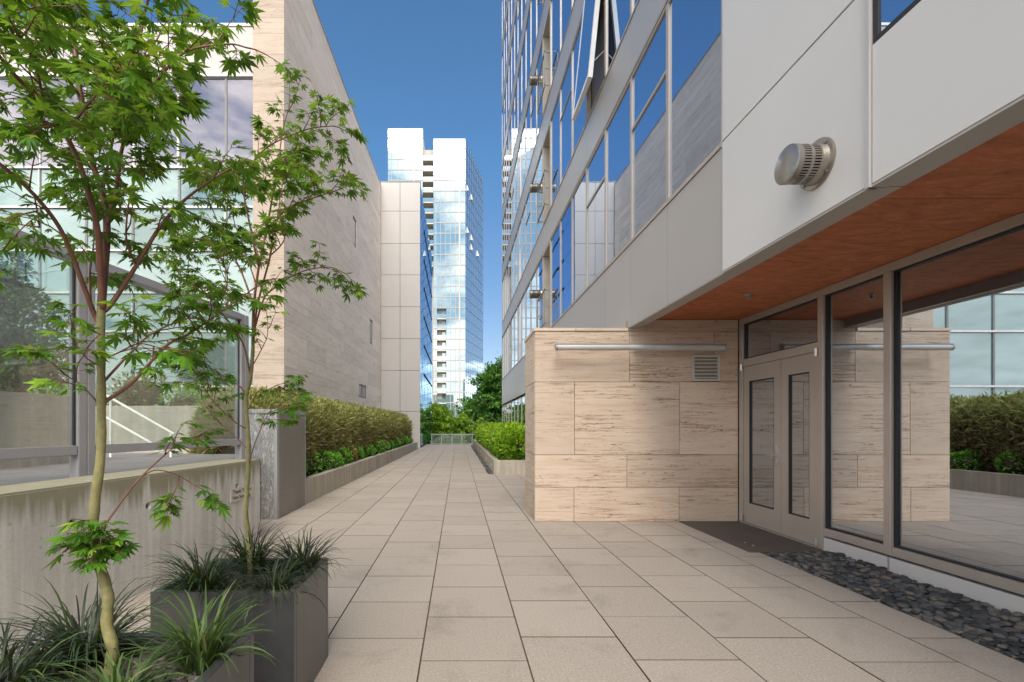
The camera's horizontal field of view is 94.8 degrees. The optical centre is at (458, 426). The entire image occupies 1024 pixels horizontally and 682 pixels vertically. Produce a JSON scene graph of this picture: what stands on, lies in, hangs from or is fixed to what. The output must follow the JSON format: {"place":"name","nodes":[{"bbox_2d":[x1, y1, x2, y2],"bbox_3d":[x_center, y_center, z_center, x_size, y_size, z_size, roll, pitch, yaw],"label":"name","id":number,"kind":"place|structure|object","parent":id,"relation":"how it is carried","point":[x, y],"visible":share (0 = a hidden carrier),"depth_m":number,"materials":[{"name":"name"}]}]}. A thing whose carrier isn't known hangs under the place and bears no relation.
{"place":"outdoors","nodes":[
{"label":"outdoors","id":0,"kind":"place"},
{"bbox_2d":[0,453,259,485],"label":"path","id":1,"kind":"structure","parent":0,"point":[118,462],"depth_m":5.50,"materials":[{"name":"concrete"}]},
{"bbox_2d":[0,249,95,394],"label":"evergreen tree","id":2,"kind":"object","parent":1,"relation":"on","point":[15,374],"visible":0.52,"depth_m":9.39,"materials":[{"name":"green plant"}]},
{"bbox_2d":[27,382,107,405],"bbox_3d":[-7.685,-0.203,9.260,1.690,1.490,1.375,0,0,0],"label":"garden bush","id":3,"kind":"object","parent":1,"relation":"on","point":[66,385],"visible":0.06,"depth_m":8.99,"materials":[{"name":"green plant"}]},
{"bbox_2d":[0,391,198,468],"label":"stair wall","id":4,"kind":"structure","parent":1,"relation":"on","point":[33,420],"depth_m":5.69,"materials":[{"name":"concrete"}]},
{"bbox_2d":[0,225,248,477],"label":"glass screen","id":5,"kind":"object","parent":1,"relation":"on","point":[80,450],"visible":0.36,"depth_m":4.07,"materials":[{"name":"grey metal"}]},
{"bbox_2d":[106,394,174,456],"bbox_3d":[-4.775,-0.019,7.000,1.070,0.957,0.039,0,0,0],"label":"stair handrail","id":6,"kind":"object","parent":1,"relation":"on","point":[109,418],"visible":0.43,"depth_m":6.98,"materials":[{"name":"metal"}]},
{"bbox_2d":[106,368,175,405],"bbox_3d":[-6.248,-0.305,9.264,1.674,1.678,1.368,0,0,0],"label":"garden bush","id":7,"kind":"object","parent":1,"relation":"on","point":[136,393],"visible":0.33,"depth_m":8.88,"materials":[{"name":"green plant"}]},
{"bbox_2d":[154,381,209,405],"bbox_3d":[-5.018,-0.172,9.240,1.673,1.443,1.463,0,0,0],"label":"garden bush","id":8,"kind":"object","parent":1,"relation":"on","point":[184,398],"visible":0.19,"depth_m":8.87,"materials":[{"name":"green plant"}]},
{"bbox_2d":[0,0,501,372],"label":"sky","id":9,"kind":"structure","parent":0,"point":[434,66],"materials":[{"name":"blue"}]},
{"bbox_2d":[388,128,482,425],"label":"glass tower","id":10,"kind":"structure","parent":0,"point":[446,173],"depth_m":130.00,"materials":[{"name":"blue glass"}]},
{"bbox_2d":[432,401,454,442],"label":"lime tree","id":11,"kind":"object","parent":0,"point":[438,416],"visible":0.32,"depth_m":42.83,"materials":[{"name":"green plant"}]},
{"bbox_2d":[440,412,473,442],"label":"lime tree","id":12,"kind":"object","parent":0,"point":[460,423],"visible":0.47,"depth_m":41.50,"materials":[{"name":"green plant"}]},
{"bbox_2d":[453,396,483,437],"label":"street tree","id":13,"kind":"object","parent":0,"point":[466,411],"visible":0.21,"depth_m":53.01,"materials":[{"name":"green plant"}]},
{"bbox_2d":[463,352,502,422],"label":"street tree","id":14,"kind":"object","parent":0,"point":[489,391],"visible":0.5,"depth_m":44.57,"materials":[{"name":"green plant"}]},
{"bbox_2d":[0,444,1023,681],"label":"pavement","id":15,"kind":"structure","parent":0,"point":[664,601],"depth_m":3.49,"materials":[{"name":"stone"}]},
{"bbox_2d":[0,633,253,681],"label":"metal planter","id":16,"kind":"object","parent":15,"relation":"on","point":[218,671],"visible":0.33,"depth_m":1.59,"materials":[{"name":"metal"}]},
{"bbox_2d":[0,604,133,681],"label":"mondo grass","id":17,"kind":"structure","parent":16,"relation":"on","point":[18,674],"depth_m":1.45,"materials":[{"name":"plant"}]},
{"bbox_2d":[0,576,189,681],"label":"mondo grass","id":18,"kind":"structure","parent":16,"relation":"on","point":[95,616],"depth_m":1.60,"materials":[{"name":"plant"}]},
{"bbox_2d":[24,631,194,681],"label":"mondo grass","id":19,"kind":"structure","parent":16,"relation":"on","point":[115,676],"depth_m":1.41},
{"bbox_2d":[0,0,294,680],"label":"maple tree","id":20,"kind":"object","parent":16,"relation":"on","point":[124,108],"visible":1,"depth_m":1.43,"materials":[{"name":"green plant"}]},
{"bbox_2d":[109,579,279,681],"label":"mondo grass","id":21,"kind":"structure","parent":16,"relation":"on","point":[202,659],"depth_m":1.54,"materials":[{"name":"plant"}]},
{"bbox_2d":[0,459,259,656],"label":"retaining wall","id":22,"kind":"structure","parent":15,"relation":"on","point":[33,515],"depth_m":3.46,"materials":[{"name":"concrete"}]},
{"bbox_2d":[230,484,253,502],"bbox_3d":[-2.373,0.735,5.141,0.009,0.140,0.460,0,0,6],"label":"no smoking sign","id":23,"kind":"object","parent":22,"relation":"attached to","point":[236,494],"visible":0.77,"depth_m":5.08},
{"bbox_2d":[150,558,327,681],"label":"metal planter","id":24,"kind":"object","parent":15,"relation":"on","point":[295,648],"visible":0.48,"depth_m":2.12,"materials":[{"name":"metal"}]},
{"bbox_2d":[120,540,271,617],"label":"mondo grass","id":25,"kind":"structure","parent":24,"relation":"on","point":[197,582],"depth_m":2.21,"materials":[{"name":"plant"}]},
{"bbox_2d":[190,520,304,588],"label":"mondo grass","id":26,"kind":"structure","parent":24,"relation":"on","point":[259,558],"depth_m":2.55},
{"bbox_2d":[133,67,371,578],"bbox_3d":[-1.152,-0.560,2.477,1.468,2.773,1.135,0,0,0],"label":"maple tree","id":27,"kind":"object","parent":24,"relation":"on","point":[294,167],"visible":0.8,"depth_m":2.45,"materials":[{"name":"green plant"}]},
{"bbox_2d":[217,548,327,626],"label":"mondo grass","id":28,"kind":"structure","parent":24,"relation":"on","point":[276,585],"depth_m":2.24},
{"bbox_2d":[242,523,351,588],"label":"mondo grass","id":29,"kind":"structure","parent":24,"relation":"on","point":[314,558],"depth_m":2.57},
{"bbox_2d":[249,409,305,519],"bbox_3d":[-2.849,0.537,7.245,0.573,1.565,1.260,0,0,0],"label":"utility cabinet","id":30,"kind":"object","parent":15,"relation":"on","point":[279,452],"visible":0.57,"depth_m":6.71,"materials":[{"name":"grey metal"}]},
{"bbox_2d":[306,442,417,503],"bbox_3d":[-3.655,1.130,17.592,2.551,0.440,19.416,0,0,0],"label":"concrete planter","id":31,"kind":"object","parent":15,"relation":"on","point":[320,484],"visible":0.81,"depth_m":10.77,"materials":[{"name":"concrete"}]},
{"bbox_2d":[187,384,412,476],"bbox_3d":[-3.652,0.121,17.198,2.537,2.033,19.194,0,0,0],"label":"bamboo hedge","id":32,"kind":"object","parent":31,"relation":"on","point":[331,424],"visible":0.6,"depth_m":10.10,"materials":[{"name":"green plant"}]},
{"bbox_2d":[315,449,338,472],"bbox_3d":[-2.965,0.749,9.982,0.794,0.578,0.680,0,0,0],"label":"shrub","id":33,"kind":"object","parent":31,"relation":"on","point":[327,461],"visible":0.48,"depth_m":9.84,"materials":[{"name":"green plant"}]},
{"bbox_2d":[524,320,737,520],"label":"travertine wall","id":34,"kind":"structure","parent":15,"relation":"on","point":[631,435],"depth_m":6.50,"materials":[{"name":"stone"}]},
{"bbox_2d":[554,343,726,350],"bbox_3d":[2.429,-1.086,6.353,2.270,0.148,0.290,0,0,0],"label":"wall light","id":35,"kind":"object","parent":34,"relation":"attached to","point":[640,346],"visible":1,"depth_m":6.22,"materials":[{"name":"grey metal"}]},
{"bbox_2d":[692,355,719,380],"bbox_3d":[3.435,-0.807,6.512,0.380,0.355,0.048,0,0,0],"label":"louvre vent","id":36,"kind":"object","parent":34,"relation":"attached to","point":[694,367],"visible":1,"depth_m":6.49,"materials":[{"name":"metal"}]},
{"bbox_2d":[328,444,1015,681],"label":"plaza base","id":37,"kind":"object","parent":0,"point":[616,637],"depth_m":3.52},
{"bbox_2d":[0,23,252,405],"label":"glazed wing","id":38,"kind":"structure","parent":37,"relation":"on","point":[225,125],"depth_m":14.43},
{"bbox_2d":[0,251,38,287],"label":"window","id":39,"kind":"structure","parent":38,"relation":"in","point":[36,260],"depth_m":14.43,"materials":[{"name":"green glass"}]},
{"bbox_2d":[0,208,38,248],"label":"window","id":40,"kind":"structure","parent":38,"relation":"in","point":[24,220],"depth_m":14.43,"materials":[{"name":"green glass"}]},
{"bbox_2d":[0,168,38,205],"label":"window","id":41,"kind":"structure","parent":38,"relation":"in","point":[8,198],"depth_m":14.43,"materials":[{"name":"green glass"}]},
{"bbox_2d":[0,78,38,165],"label":"window","id":42,"kind":"structure","parent":38,"relation":"in","point":[3,85],"depth_m":14.43,"materials":[{"name":"purple glass"}]},
{"bbox_2d":[39,294,68,329],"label":"window","id":43,"kind":"structure","parent":38,"relation":"in","point":[64,298],"depth_m":14.43,"materials":[{"name":"green glass"}]},
{"bbox_2d":[39,255,68,290],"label":"window","id":44,"kind":"structure","parent":38,"relation":"in","point":[52,278],"depth_m":14.43,"materials":[{"name":"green glass"}]},
{"bbox_2d":[39,208,85,248],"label":"window","id":45,"kind":"structure","parent":38,"relation":"in","point":[68,223],"depth_m":14.43,"materials":[{"name":"green glass"}]},
{"bbox_2d":[39,168,85,205],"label":"window","id":46,"kind":"structure","parent":38,"relation":"in","point":[42,176],"depth_m":14.43,"materials":[{"name":"green glass"}]},
{"bbox_2d":[39,78,85,165],"bbox_3d":[-12.183,-9.345,14.430,1.429,2.764,0.060,0,0,0],"label":"window","id":47,"kind":"structure","parent":38,"relation":"in","point":[54,82],"depth_m":14.43,"materials":[{"name":"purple glass"}]},
{"bbox_2d":[86,80,131,165],"bbox_3d":[-10.748,-9.345,14.430,1.429,2.764,0.060,0,0,0],"label":"window","id":48,"kind":"structure","parent":38,"relation":"in","point":[116,147],"depth_m":14.43,"materials":[{"name":"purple glass"}]},
{"bbox_2d":[86,208,132,248],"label":"window","id":49,"kind":"structure","parent":38,"relation":"in","point":[114,224],"depth_m":14.43,"materials":[{"name":"green glass"}]},
{"bbox_2d":[87,251,132,290],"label":"window","id":50,"kind":"structure","parent":38,"relation":"in","point":[115,257],"depth_m":14.43,"materials":[{"name":"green glass"}]},
{"bbox_2d":[95,332,132,384],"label":"window","id":51,"kind":"structure","parent":38,"relation":"in","point":[113,363],"depth_m":14.43,"materials":[{"name":"green glass"}]},
{"bbox_2d":[95,294,132,329],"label":"window","id":52,"kind":"structure","parent":38,"relation":"in","point":[124,297],"depth_m":14.43,"materials":[{"name":"green glass"}]},
{"bbox_2d":[132,77,178,165],"bbox_3d":[-9.312,-9.345,14.425,1.429,2.764,0.070,0,0,0],"label":"window","id":53,"kind":"structure","parent":38,"relation":"in","point":[172,151],"depth_m":14.43,"materials":[{"name":"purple glass"}]},
{"bbox_2d":[133,332,178,384],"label":"window","id":54,"kind":"structure","parent":38,"relation":"in","point":[172,377],"depth_m":14.43,"materials":[{"name":"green glass"}]},
{"bbox_2d":[133,294,178,329],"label":"window","id":55,"kind":"structure","parent":38,"relation":"in","point":[141,310],"depth_m":14.43,"materials":[{"name":"green glass"}]},
{"bbox_2d":[133,251,178,290],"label":"window","id":56,"kind":"structure","parent":38,"relation":"in","point":[143,272],"depth_m":14.43,"materials":[{"name":"green glass"}]},
{"bbox_2d":[133,208,178,248],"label":"window","id":57,"kind":"structure","parent":38,"relation":"in","point":[144,233],"depth_m":14.43,"materials":[{"name":"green glass"}]},
{"bbox_2d":[133,168,178,205],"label":"window","id":58,"kind":"structure","parent":38,"relation":"in","point":[170,189],"depth_m":14.43,"materials":[{"name":"green glass"}]},
{"bbox_2d":[179,332,225,384],"bbox_3d":[-7.877,-2.075,14.430,1.429,1.684,0.060,0,0,0],"label":"window","id":59,"kind":"structure","parent":38,"relation":"in","point":[218,357],"depth_m":14.43,"materials":[{"name":"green glass"}]},
{"bbox_2d":[179,251,225,289],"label":"window","id":60,"kind":"structure","parent":38,"relation":"in","point":[210,276],"depth_m":14.43,"materials":[{"name":"green glass"}]},
{"bbox_2d":[179,168,225,205],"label":"window","id":61,"kind":"structure","parent":38,"relation":"in","point":[184,190],"depth_m":14.43,"materials":[{"name":"green glass"}]},
{"bbox_2d":[179,78,225,165],"bbox_3d":[-7.877,-9.345,14.430,1.429,2.764,0.060,0,0,0],"label":"window","id":62,"kind":"structure","parent":38,"relation":"in","point":[211,132],"depth_m":14.43,"materials":[{"name":"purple glass"}]},
{"bbox_2d":[180,208,225,248],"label":"window","id":63,"kind":"structure","parent":38,"relation":"in","point":[217,211],"depth_m":14.43,"materials":[{"name":"green glass"}]},
{"bbox_2d":[226,333,252,384],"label":"window","id":64,"kind":"structure","parent":38,"relation":"in","point":[230,346],"depth_m":14.43,"materials":[{"name":"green glass"}]},
{"bbox_2d":[226,294,252,328],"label":"window","id":65,"kind":"structure","parent":38,"relation":"in","point":[244,306],"depth_m":14.43,"materials":[{"name":"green glass"}]},
{"bbox_2d":[226,251,252,290],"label":"window","id":66,"kind":"structure","parent":38,"relation":"in","point":[235,275],"depth_m":14.43,"materials":[{"name":"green glass"}]},
{"bbox_2d":[226,208,252,248],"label":"window","id":67,"kind":"structure","parent":38,"relation":"in","point":[242,219],"depth_m":14.43,"materials":[{"name":"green glass"}]},
{"bbox_2d":[226,78,252,164],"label":"window","id":68,"kind":"structure","parent":38,"relation":"in","point":[239,92],"depth_m":14.43,"materials":[{"name":"purple glass"}]},
{"bbox_2d":[253,0,380,408],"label":"travertine building","id":69,"kind":"structure","parent":37,"relation":"on","point":[327,341],"depth_m":16.79,"materials":[{"name":"stone"}]},
{"bbox_2d":[380,181,431,447],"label":"panelled block","id":70,"kind":"structure","parent":37,"relation":"on","point":[406,320],"depth_m":28.50,"materials":[{"name":"beige stone"}]},
{"bbox_2d":[473,440,524,474],"bbox_3d":[1.980,0.860,23.050,2.041,0.980,20.500,0,0,0],"label":"concrete planter","id":71,"kind":"object","parent":37,"relation":"on","point":[496,466],"visible":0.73,"depth_m":12.80,"materials":[{"name":"concrete"}]},
{"bbox_2d":[486,421,524,459],"bbox_3d":[1.694,0.520,14.980,1.504,1.443,4.068,0,0,0],"label":"lime hedge","id":72,"kind":"object","parent":71,"relation":"on","point":[506,440],"visible":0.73,"depth_m":13.19,"materials":[{"name":"green plant"}]},
{"bbox_2d":[678,521,824,552],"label":"threshold slab","id":73,"kind":"structure","parent":37,"relation":"on","point":[736,534],"depth_m":5.53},
{"bbox_2d":[502,0,1023,612],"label":"office building","id":74,"kind":"structure","parent":37,"relation":"on","point":[878,276],"depth_m":4.20,"materials":[{"name":"beige metal"}]},
{"bbox_2d":[514,307,517,365],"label":"window","id":75,"kind":"structure","parent":74,"relation":"in","point":[516,312],"depth_m":19.19,"materials":[{"name":"blue glass"}]},
{"bbox_2d":[514,230,517,292],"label":"window","id":76,"kind":"structure","parent":74,"relation":"in","point":[516,238],"depth_m":19.19,"materials":[{"name":"blue glass"}]},
{"bbox_2d":[514,154,517,219],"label":"window","id":77,"kind":"structure","parent":74,"relation":"in","point":[516,164],"depth_m":19.19,"materials":[{"name":"blue glass"}]},
{"bbox_2d":[521,290,525,358],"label":"window","id":78,"kind":"structure","parent":74,"relation":"in","point":[523,301],"depth_m":17.12,"materials":[{"name":"blue glass"}]},
{"bbox_2d":[521,203,525,276],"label":"window","id":79,"kind":"structure","parent":74,"relation":"in","point":[523,219],"depth_m":17.12,"materials":[{"name":"blue glass"}]},
{"bbox_2d":[521,117,525,193],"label":"window","id":80,"kind":"structure","parent":74,"relation":"in","point":[523,137],"depth_m":17.12,"materials":[{"name":"blue glass"}]},
{"bbox_2d":[521,30,525,111],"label":"window","id":81,"kind":"structure","parent":74,"relation":"in","point":[523,55],"depth_m":17.12,"materials":[{"name":"blue glass"}]},
{"bbox_2d":[526,193,529,264],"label":"window","id":82,"kind":"structure","parent":74,"relation":"in","point":[528,198],"depth_m":15.90,"materials":[{"name":"blue glass"}]},
{"bbox_2d":[526,98,529,175],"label":"window","id":83,"kind":"structure","parent":74,"relation":"in","point":[528,108],"depth_m":15.90,"materials":[{"name":"blue glass"}]},
{"bbox_2d":[526,6,529,86],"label":"window","id":84,"kind":"structure","parent":74,"relation":"in","point":[528,19],"depth_m":15.90,"materials":[{"name":"blue glass"}]},
{"bbox_2d":[530,270,535,332],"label":"window","id":85,"kind":"structure","parent":74,"relation":"in","point":[533,280],"depth_m":14.84,"materials":[{"name":"blue glass"}]},
{"bbox_2d":[530,170,535,254],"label":"window","id":86,"kind":"structure","parent":74,"relation":"in","point":[532,195],"depth_m":14.84,"materials":[{"name":"blue glass"}]},
{"bbox_2d":[530,70,535,160],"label":"window","id":87,"kind":"structure","parent":74,"relation":"in","point":[533,91],"depth_m":15.04,"materials":[{"name":"blue glass"}]},
{"bbox_2d":[530,0,535,66],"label":"window","id":88,"kind":"structure","parent":74,"relation":"in","point":[532,2],"depth_m":15.04,"materials":[{"name":"blue glass"}]},
{"bbox_2d":[536,258,541,327],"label":"window","id":89,"kind":"structure","parent":74,"relation":"in","point":[539,268],"depth_m":13.74,"materials":[{"name":"blue glass"}]},
{"bbox_2d":[536,150,541,240],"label":"window","id":90,"kind":"structure","parent":74,"relation":"in","point":[539,166],"depth_m":13.91,"materials":[{"name":"blue glass"}]},
{"bbox_2d":[536,42,541,138],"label":"window","id":91,"kind":"structure","parent":74,"relation":"in","point":[538,117],"depth_m":13.91,"materials":[{"name":"blue glass"}]},
{"bbox_2d":[542,240,550,327],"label":"window","id":92,"kind":"structure","parent":74,"relation":"in","point":[546,257],"depth_m":13.06,"materials":[{"name":"glass"}]},
{"bbox_2d":[542,120,550,226],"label":"window","id":93,"kind":"structure","parent":74,"relation":"in","point":[546,148],"depth_m":13.06,"materials":[{"name":"glass"}]},
{"bbox_2d":[542,1,550,116],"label":"window","id":94,"kind":"structure","parent":74,"relation":"in","point":[546,38],"depth_m":13.06,"materials":[{"name":"grey metal"}]},
{"bbox_2d":[551,221,559,325],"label":"window","id":95,"kind":"structure","parent":74,"relation":"in","point":[555,240],"depth_m":11.47,"materials":[{"name":"blue glass"}]},
{"bbox_2d":[551,90,559,204],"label":"window","id":96,"kind":"structure","parent":74,"relation":"in","point":[555,119],"depth_m":11.47,"materials":[{"name":"blue glass"}]},
{"bbox_2d":[551,0,559,83],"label":"window","id":97,"kind":"structure","parent":74,"relation":"in","point":[555,4],"depth_m":11.59,"materials":[{"name":"blue glass"}]},
{"bbox_2d":[560,197,571,316],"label":"window","id":98,"kind":"structure","parent":74,"relation":"in","point":[566,219],"depth_m":10.30,"materials":[{"name":"blue glass"}]},
{"bbox_2d":[560,50,571,183],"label":"window","id":99,"kind":"structure","parent":74,"relation":"in","point":[566,86],"depth_m":10.30,"materials":[{"name":"blue glass"}]},
{"bbox_2d":[560,0,571,50],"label":"window","id":100,"kind":"structure","parent":74,"relation":"in","point":[565,5],"depth_m":10.50,"materials":[{"name":"blue glass"}]},
{"bbox_2d":[572,169,585,303],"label":"window","id":101,"kind":"structure","parent":74,"relation":"in","point":[579,195],"depth_m":9.20,"materials":[{"name":"clear glass"}]},
{"bbox_2d":[572,14,585,154],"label":"window","id":102,"kind":"structure","parent":74,"relation":"in","point":[578,125],"depth_m":9.43,"materials":[{"name":"blue glass"}]},
{"bbox_2d":[572,0,604,121],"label":"open window","id":103,"kind":"structure","parent":74,"relation":"in","point":[590,77],"depth_m":8.05,"materials":[{"name":"glass"}]},
{"bbox_2d":[586,130,604,288],"bbox_3d":[2.388,-3.655,8.083,0.064,2.250,1.110,0,0,0],"label":"window","id":104,"kind":"structure","parent":74,"relation":"in","point":[595,169],"depth_m":8.12,"materials":[{"name":"clear glass"}]},
{"bbox_2d":[605,77,630,267],"bbox_3d":[2.388,-3.655,6.965,0.064,2.250,1.110,0,0,0],"label":"window","id":105,"kind":"structure","parent":74,"relation":"in","point":[618,129],"depth_m":6.95,"materials":[{"name":"blue glass"}]},
{"bbox_2d":[605,0,630,76],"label":"window","id":106,"kind":"structure","parent":74,"relation":"in","point":[617,12],"depth_m":7.13,"materials":[{"name":"blue glass"}]},
{"bbox_2d":[631,4,666,239],"bbox_3d":[2.388,-3.655,5.847,0.064,2.250,1.110,0,0,0],"label":"window","id":107,"kind":"structure","parent":74,"relation":"in","point":[649,76],"depth_m":5.83,"materials":[{"name":"blue glass"}]},
{"bbox_2d":[667,0,720,201],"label":"window","id":108,"kind":"structure","parent":74,"relation":"in","point":[693,26],"depth_m":4.78,"materials":[{"name":"blue glass"}]},
{"bbox_2d":[739,360,780,532],"bbox_3d":[3.897,0.228,6.058,0.136,2.145,0.766,0,0,0],"label":"door","id":109,"kind":"structure","parent":74,"relation":"in","point":[762,382],"depth_m":6.03,"materials":[{"name":"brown metal"}]},
{"bbox_2d":[781,348,818,545],"bbox_3d":[3.908,0.228,5.359,0.113,2.145,0.619,0,0,0],"label":"door","id":110,"kind":"structure","parent":74,"relation":"in","point":[799,374],"depth_m":5.38,"materials":[{"name":"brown metal"}]},
{"bbox_2d":[774,137,835,190],"bbox_3d":[2.241,-1.710,3.060,0.206,0.310,0.310,0,0,0],"label":"exhaust vent","id":111,"kind":"object","parent":74,"relation":"attached to","point":[807,167],"visible":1,"depth_m":2.98,"materials":[{"name":"silver metal"}]},
{"bbox_2d":[873,0,920,43],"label":"window","id":112,"kind":"structure","parent":74,"relation":"in","point":[886,13],"depth_m":2.57,"materials":[{"name":"glass"}]},
{"bbox_2d":[767,550,1023,662],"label":"pebble bed","id":113,"kind":"object","parent":37,"relation":"on","point":[986,624],"visible":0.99,"depth_m":3.49,"materials":[{"name":"gravel"}]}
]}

